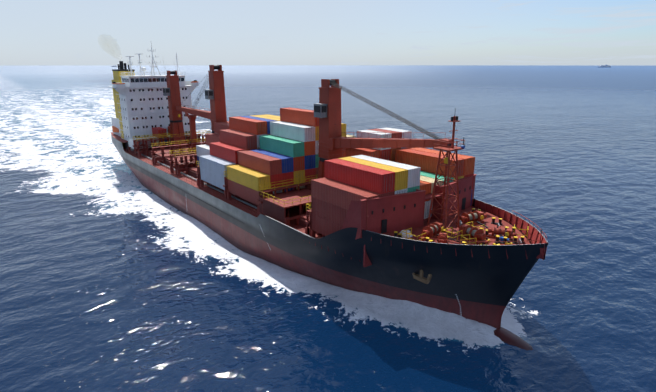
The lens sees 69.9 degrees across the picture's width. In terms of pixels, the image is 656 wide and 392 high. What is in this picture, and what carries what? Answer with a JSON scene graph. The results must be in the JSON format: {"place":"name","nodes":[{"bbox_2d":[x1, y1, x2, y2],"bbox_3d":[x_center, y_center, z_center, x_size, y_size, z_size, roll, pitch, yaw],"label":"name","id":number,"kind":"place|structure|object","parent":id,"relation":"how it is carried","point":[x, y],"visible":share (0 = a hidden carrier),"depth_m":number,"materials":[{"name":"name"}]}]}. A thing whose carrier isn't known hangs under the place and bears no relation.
{"place":"outdoors","nodes":[
{"label":"outdoors","id":0,"kind":"place"},
{"bbox_2d":[132,163,461,316],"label":"hull markings","id":1,"kind":"object","parent":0,"point":[420,277],"visible":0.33,"depth_m":59.27,"materials":[{"name":"paint"}]},
{"bbox_2d":[0,65,655,391],"bbox_3d":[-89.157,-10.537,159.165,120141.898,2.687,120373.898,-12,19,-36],"label":"sea","id":2,"kind":"structure","parent":0,"point":[116,275],"depth_m":83.66,"materials":[{"name":"liquid"}]},
{"bbox_2d":[111,135,548,350],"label":"hull","id":3,"kind":"object","parent":2,"relation":"on","point":[482,285],"visible":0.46,"depth_m":63.09,"materials":[{"name":"paint"}]},
{"bbox_2d":[111,132,547,266],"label":"decks","id":4,"kind":"object","parent":3,"relation":"on","point":[518,222],"visible":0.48,"depth_m":67.78,"materials":[{"name":"red metal"}]},
{"bbox_2d":[108,46,197,150],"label":"superstructure","id":5,"kind":"object","parent":4,"relation":"on","point":[141,104],"visible":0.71,"depth_m":146.54,"materials":[{"name":"white metal"}]},
{"bbox_2d":[163,70,186,147],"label":"crane","id":6,"kind":"object","parent":4,"relation":"on","point":[171,91],"visible":0.85,"depth_m":140.36,"materials":[{"name":"red metal"}]},
{"bbox_2d":[176,65,226,151],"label":"crane","id":7,"kind":"object","parent":4,"relation":"on","point":[215,94],"visible":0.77,"depth_m":117.15,"materials":[{"name":"red metal"}]},
{"bbox_2d":[125,130,324,237],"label":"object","id":8,"kind":"object","parent":4,"relation":"on","point":[179,158],"visible":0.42,"depth_m":92.75,"materials":[{"name":"red metal"}]},
{"bbox_2d":[128,107,474,235],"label":"containers","id":9,"kind":"object","parent":4,"relation":"on","point":[250,154],"visible":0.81,"depth_m":83.89,"materials":[{"name":"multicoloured metal"}]},
{"bbox_2d":[314,79,451,177],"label":"crane","id":10,"kind":"object","parent":4,"relation":"on","point":[333,142],"visible":0.83,"depth_m":80.54,"materials":[{"name":"red metal"}]},
{"bbox_2d":[342,108,546,244],"bbox_3d":[17.481,-1.611,61.494,24.152,19.300,23.430,-12,19,-36],"label":"forecastle","id":11,"kind":"object","parent":4,"relation":"on","point":[403,212],"visible":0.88,"depth_m":62.23,"materials":[{"name":"red metal"}]},
{"bbox_2d":[0,0,655,65],"label":"sky","id":12,"kind":"structure","parent":0,"point":[32,32],"materials":[{"name":"blue"}]}
]}

